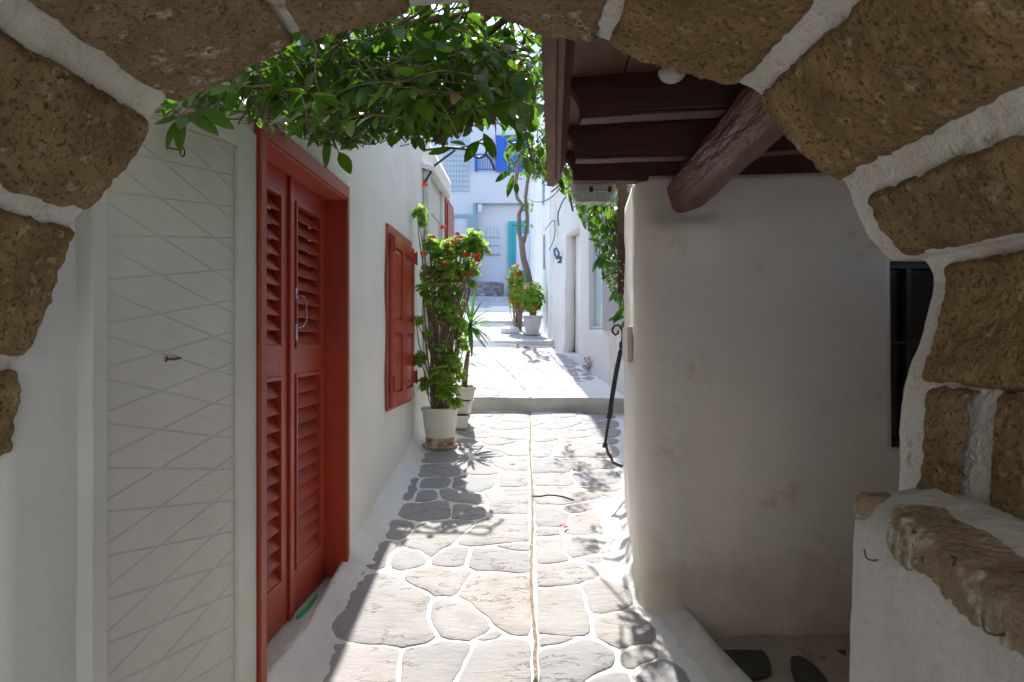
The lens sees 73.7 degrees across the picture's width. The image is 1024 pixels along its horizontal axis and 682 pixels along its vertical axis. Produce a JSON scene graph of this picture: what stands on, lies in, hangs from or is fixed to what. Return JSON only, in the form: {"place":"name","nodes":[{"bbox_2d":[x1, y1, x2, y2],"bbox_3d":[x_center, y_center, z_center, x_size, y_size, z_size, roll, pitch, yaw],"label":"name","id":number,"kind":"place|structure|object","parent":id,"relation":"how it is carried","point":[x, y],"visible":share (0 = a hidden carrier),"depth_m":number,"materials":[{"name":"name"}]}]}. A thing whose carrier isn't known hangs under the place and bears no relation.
{"place":"outdoors","nodes":[
{"label":"outdoors","id":0,"kind":"place"},
{"bbox_2d":[371,3,535,65],"label":"sky","id":1,"kind":"structure","parent":0,"point":[491,21],"materials":[{"name":"white"}]},
{"bbox_2d":[462,296,507,297],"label":"plaza","id":2,"kind":"structure","parent":0,"point":[488,297],"depth_m":16.71,"materials":[{"name":"grey stone"}]},
{"bbox_2d":[459,256,503,295],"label":"stone wall","id":3,"kind":"structure","parent":2,"relation":"on","point":[489,289],"depth_m":18.34,"materials":[{"name":"grey stone"}]},
{"bbox_2d":[462,296,508,302],"bbox_3d":[-1.920,-0.896,16.289,5.160,0.381,0.621,0,0,0],"label":"stone step","id":4,"kind":"object","parent":2,"relation":"on","point":[477,298],"visible":0.07,"depth_m":16.57,"materials":[{"name":"white stone"}]},
{"bbox_2d":[267,411,708,681],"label":"path","id":5,"kind":"structure","parent":0,"point":[470,560],"depth_m":3.92,"materials":[{"name":"beige stone"}]},
{"bbox_2d":[411,183,490,448],"bbox_3d":[-0.551,-0.246,6.185,0.728,2.433,0.626,0,0,0],"label":"potted geranium","id":6,"kind":"object","parent":5,"relation":"on","point":[445,313],"visible":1,"depth_m":6.15,"materials":[{"name":"green plant"}]},
{"bbox_2d":[456,413,469,428],"bbox_3d":[-0.528,0.795,6.850,0.216,0.134,0.330,0,0,-3],"label":"planter","id":7,"kind":"object","parent":5,"relation":"on","point":[462,421],"visible":0.48,"depth_m":6.71,"materials":[{"name":"white ceramic"}]},
{"bbox_2d":[455,398,473,413],"bbox_3d":[-0.508,0.655,6.870,0.216,0.134,0.330,0,0,5],"label":"planter","id":8,"kind":"object","parent":7,"relation":"on","point":[467,406],"visible":0.48,"depth_m":6.73,"materials":[{"name":"white ceramic"}]},
{"bbox_2d":[455,385,475,399],"bbox_3d":[-0.478,0.515,6.850,0.216,0.134,0.330,0,0,-7],"label":"planter","id":9,"kind":"object","parent":8,"relation":"on","point":[467,392],"visible":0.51,"depth_m":6.71,"materials":[{"name":"white ceramic"}]},
{"bbox_2d":[460,291,495,385],"bbox_3d":[-0.417,-0.033,6.787,0.536,0.965,0.487,0,0,0],"label":"yucca","id":10,"kind":"object","parent":9,"relation":"in","point":[475,330],"visible":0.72,"depth_m":6.80,"materials":[{"name":"green plant"}]},
{"bbox_2d":[0,0,1023,520],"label":"stone arch","id":11,"kind":"structure","parent":5,"relation":"on","point":[902,120],"depth_m":1.30,"materials":[{"name":"stone"}]},
{"bbox_2d":[533,494,573,499],"bbox_3d":[0.310,1.153,5.059,0.305,0.029,0.062,0,0,14],"label":"fallen twig","id":12,"kind":"object","parent":5,"relation":"on","point":[552,495],"visible":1,"depth_m":5.06,"materials":[{"name":"wood"}]},
{"bbox_2d":[659,606,752,681],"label":"kerb","id":13,"kind":"structure","parent":5,"relation":"on","point":[707,654],"depth_m":3.24,"materials":[{"name":"paint"}]},
{"bbox_2d":[849,487,1023,681],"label":"wall","id":14,"kind":"structure","parent":5,"relation":"on","point":[938,586],"depth_m":1.09,"materials":[{"name":"paint"}]},
{"bbox_2d":[463,306,528,326],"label":"path","id":15,"kind":"structure","parent":0,"point":[499,314],"depth_m":14.64,"materials":[{"name":"white concrete"}]},
{"bbox_2d":[461,323,552,345],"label":"path","id":16,"kind":"structure","parent":0,"point":[497,336],"depth_m":11.35,"materials":[{"name":"white concrete"}]},
{"bbox_2d":[514,144,535,330],"bbox_3d":[0.281,-1.888,12.417,0.509,3.588,0.384,0,0,0],"label":"bougainvillea tree","id":17,"kind":"object","parent":16,"relation":"on","point":[525,265],"visible":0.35,"depth_m":12.46,"materials":[{"name":"brown plant"}]},
{"bbox_2d":[520,281,545,334],"bbox_3d":[0.358,-0.563,11.701,0.466,0.913,0.408,0,0,0],"label":"potted geranium","id":18,"kind":"object","parent":16,"relation":"on","point":[532,303],"visible":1,"depth_m":11.60,"materials":[{"name":"plant"}]},
{"bbox_3d":[0.001,-0.183,12.150,0.252,0.135,0.215,0,0,0],"label":"rock","id":19,"kind":"object","parent":16,"relation":"on","visible":0},
{"bbox_2d":[506,264,525,327],"bbox_3d":[0.067,-0.787,12.140,0.368,1.190,0.476,0,0,0],"label":"flowering bush","id":20,"kind":"object","parent":19,"relation":"on","point":[514,293],"visible":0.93,"depth_m":12.06,"materials":[{"name":"green plant"}]},
{"bbox_2d":[500,326,519,333],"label":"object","id":21,"kind":"object","parent":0,"point":[509,330],"visible":0.8,"depth_m":11.88,"materials":[{"name":"white stone"}]},
{"bbox_2d":[453,341,623,413],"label":"path","id":22,"kind":"structure","parent":0,"point":[528,378],"depth_m":8.20,"materials":[{"name":"white concrete"}]},
{"bbox_2d":[582,356,591,369],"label":"rubble clump","id":23,"kind":"object","parent":22,"relation":"on","point":[588,364],"visible":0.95,"depth_m":8.81,"materials":[{"name":"grey stone"}]},
{"bbox_2d":[714,634,849,681],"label":"path","id":24,"kind":"structure","parent":0,"point":[785,658],"depth_m":3.45,"materials":[{"name":"grey stone"}]},
{"bbox_2d":[618,173,933,639],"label":"white house","id":25,"kind":"structure","parent":24,"relation":"on","point":[776,322],"depth_m":3.76,"materials":[{"name":"paint"}]},
{"bbox_2d":[502,26,632,327],"bbox_3d":[0.558,-1.218,6.293,1.259,2.306,4.341,0,0,0],"label":"climbing vine","id":26,"kind":"object","parent":25,"relation":"attached to","point":[608,261],"visible":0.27,"depth_m":5.22,"materials":[{"name":"green plant"}]},
{"bbox_2d":[602,324,622,467],"bbox_3d":[0.797,0.392,5.061,0.194,1.038,0.324,0,0,26],"label":"handrail","id":27,"kind":"object","parent":25,"relation":"attached to","point":[612,394],"visible":0.84,"depth_m":5.05,"materials":[{"name":"black metal"}]},
{"bbox_2d":[622,327,631,361],"bbox_3d":[0.719,0.020,4.268,0.028,0.210,0.499,0,0,6],"label":"wall plaque","id":28,"kind":"object","parent":25,"relation":"attached to","point":[626,344],"depth_m":4.02,"materials":[{"name":"stone"}]},
{"bbox_2d":[541,34,822,212],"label":"wooden balcony","id":29,"kind":"structure","parent":25,"relation":"attached to","point":[612,115],"depth_m":2.81,"materials":[{"name":"brown wood"}]},
{"bbox_2d":[570,184,615,205],"bbox_3d":[0.485,-0.874,4.077,0.274,0.122,0.157,0,0,0],"label":"bulkhead lamp","id":30,"kind":"object","parent":29,"relation":"hanging from","point":[593,194],"visible":0.99,"depth_m":4.03,"materials":[{"name":"white paint"}]},
{"bbox_2d":[658,68,684,83],"bbox_3d":[0.623,-1.042,2.660,0.108,0.075,0.108,0,0,0],"label":"ceiling lamp","id":31,"kind":"object","parent":29,"relation":"attached to","point":[668,76],"visible":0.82,"depth_m":2.63,"materials":[{"name":"white glass"}]},
{"bbox_2d":[890,261,933,446],"bbox_3d":[2.307,0.073,3.803,0.490,1.025,0.065,0,0,0],"label":"window","id":32,"kind":"structure","parent":25,"relation":"in","point":[911,283],"depth_m":3.83,"materials":[{"name":"black glass"}]},
{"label":"terrain","id":33,"kind":"structure","parent":0,"visible":0},
{"bbox_2d":[430,118,529,295],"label":"white house","id":34,"kind":"structure","parent":33,"relation":"on","point":[495,220],"depth_m":20.00,"materials":[{"name":"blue paint"}]},
{"bbox_2d":[444,135,468,190],"bbox_3d":[-1.622,-5.267,19.952,0.744,1.794,0.028,0,0,0],"label":"window","id":35,"kind":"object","parent":34,"relation":"attached to","point":[456,155],"visible":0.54,"depth_m":19.95,"materials":[{"name":"blue paint"}]},
{"bbox_2d":[477,203,482,212],"bbox_3d":[-0.928,-3.870,19.800,0.170,0.280,0.147,0,0,0],"label":"wall lantern","id":36,"kind":"object","parent":34,"relation":"attached to","point":[479,207],"depth_m":19.76,"materials":[{"name":"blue paint"}]},
{"bbox_2d":[484,227,499,254],"bbox_3d":[-0.590,-2.952,20.204,0.491,0.825,0.089,0,0,0],"label":"window","id":37,"kind":"structure","parent":34,"relation":"in","point":[491,236],"depth_m":20.20,"materials":[{"name":"grey glass"}]},
{"bbox_2d":[508,221,529,288],"bbox_3d":[0.300,-2.417,20.199,0.825,2.233,0.099,0,0,0],"label":"door","id":38,"kind":"structure","parent":34,"relation":"in","point":[513,241],"depth_m":20.17,"materials":[{"name":"teal paint"}]},
{"bbox_2d":[460,301,511,307],"bbox_3d":[-1.920,-0.749,15.689,5.160,0.370,0.621,0,0,0],"label":"stone step","id":39,"kind":"object","parent":33,"relation":"on","point":[494,303],"visible":0.09,"depth_m":15.97,"materials":[{"name":"white stone"}]},
{"bbox_2d":[529,44,573,351],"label":"white house","id":40,"kind":"structure","parent":33,"relation":"on","point":[539,265],"depth_m":13.09,"materials":[{"name":"paint"}]},
{"bbox_2d":[528,187,559,201],"bbox_3d":[0.509,-2.536,11.847,0.076,0.551,3.331,0,0,-7],"label":"cable","id":41,"kind":"object","parent":40,"relation":"attached to","point":[546,199],"visible":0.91,"depth_m":11.14,"materials":[{"name":"grey rubber"}]},
{"bbox_2d":[548,164,630,395],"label":"white house","id":42,"kind":"structure","parent":33,"relation":"on","point":[583,310],"depth_m":9.58,"materials":[{"name":"paint"}]},
{"bbox_2d":[545,220,554,250],"bbox_3d":[0.610,-1.673,10.842,0.026,0.466,0.354,0,0,-23],"label":"cable","id":43,"kind":"object","parent":42,"relation":"attached to","point":[554,232],"visible":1,"depth_m":10.75,"materials":[{"name":"grey rubber"}]},
{"bbox_2d":[553,247,561,262],"bbox_3d":[0.699,-1.320,10.500,0.134,0.251,0.044,0,0,0],"label":"wall hook","id":44,"kind":"object","parent":42,"relation":"attached to","point":[559,257],"depth_m":10.48,"materials":[{"name":"blue"}]},
{"bbox_2d":[557,196,565,225],"bbox_3d":[0.747,-1.952,10.253,0.031,0.422,0.169,0,0,-45],"label":"cable","id":45,"kind":"object","parent":42,"relation":"attached to","point":[559,210],"visible":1,"depth_m":10.28,"materials":[{"name":"blue plastic"}]},
{"bbox_2d":[592,215,601,328],"bbox_3d":[1.122,-0.885,8.724,0.045,1.450,0.547,0,0,-9],"label":"window","id":46,"kind":"structure","parent":42,"relation":"in","point":[596,275],"depth_m":8.92,"materials":[{"name":"white paint"}]},
{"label":"ground","id":47,"kind":"structure","parent":0,"visible":0},
{"bbox_2d":[0,30,453,681],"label":"white house","id":48,"kind":"structure","parent":47,"relation":"on","point":[218,418],"depth_m":2.41,"materials":[{"name":"paint"}]},
{"bbox_2d":[254,115,349,681],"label":"door","id":49,"kind":"structure","parent":48,"relation":"in","point":[303,317],"depth_m":3.53,"materials":[{"name":"red paint"}]},
{"bbox_2d":[296,594,317,618],"bbox_3d":[-1.077,1.400,3.605,0.030,0.023,0.291,0,0,2],"label":"plastic strip","id":50,"kind":"object","parent":48,"relation":"on","point":[307,607],"visible":1,"depth_m":3.58,"materials":[{"name":"green plastic"}]},
{"bbox_2d":[154,3,543,196],"bbox_3d":[-0.341,-1.183,3.129,1.528,1.352,2.781,0,0,0],"label":"climbing vine","id":51,"kind":"object","parent":48,"relation":"attached to","point":[427,80],"visible":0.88,"depth_m":2.03,"materials":[{"name":"green plant"}]},
{"bbox_2d":[386,223,417,411],"bbox_3d":[-0.895,-0.177,5.616,0.073,1.415,1.001,0,0,2],"label":"window","id":52,"kind":"structure","parent":48,"relation":"in","point":[401,259],"depth_m":5.44,"materials":[{"name":"red paint"}]},
{"bbox_2d":[426,215,438,394],"bbox_3d":[-0.855,-0.395,7.375,0.015,1.890,0.831,0,0,2],"label":"side door","id":53,"kind":"structure","parent":48,"relation":"in","point":[434,224],"depth_m":7.44,"materials":[{"name":"white paint"}]},
{"bbox_2d":[444,197,453,295],"bbox_3d":[-0.788,-1.010,8.450,0.071,1.420,0.702,0,0,2],"label":"window","id":54,"kind":"structure","parent":48,"relation":"in","point":[448,208],"depth_m":8.19,"materials":[{"name":"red paint"}]},
{"bbox_2d":[423,142,495,182],"bbox_3d":[-0.528,-1.765,6.790,0.741,0.442,0.048,0,0,0],"label":"branch","id":55,"kind":"object","parent":48,"relation":"attached to","point":[452,152],"visible":0.54,"depth_m":6.79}
]}

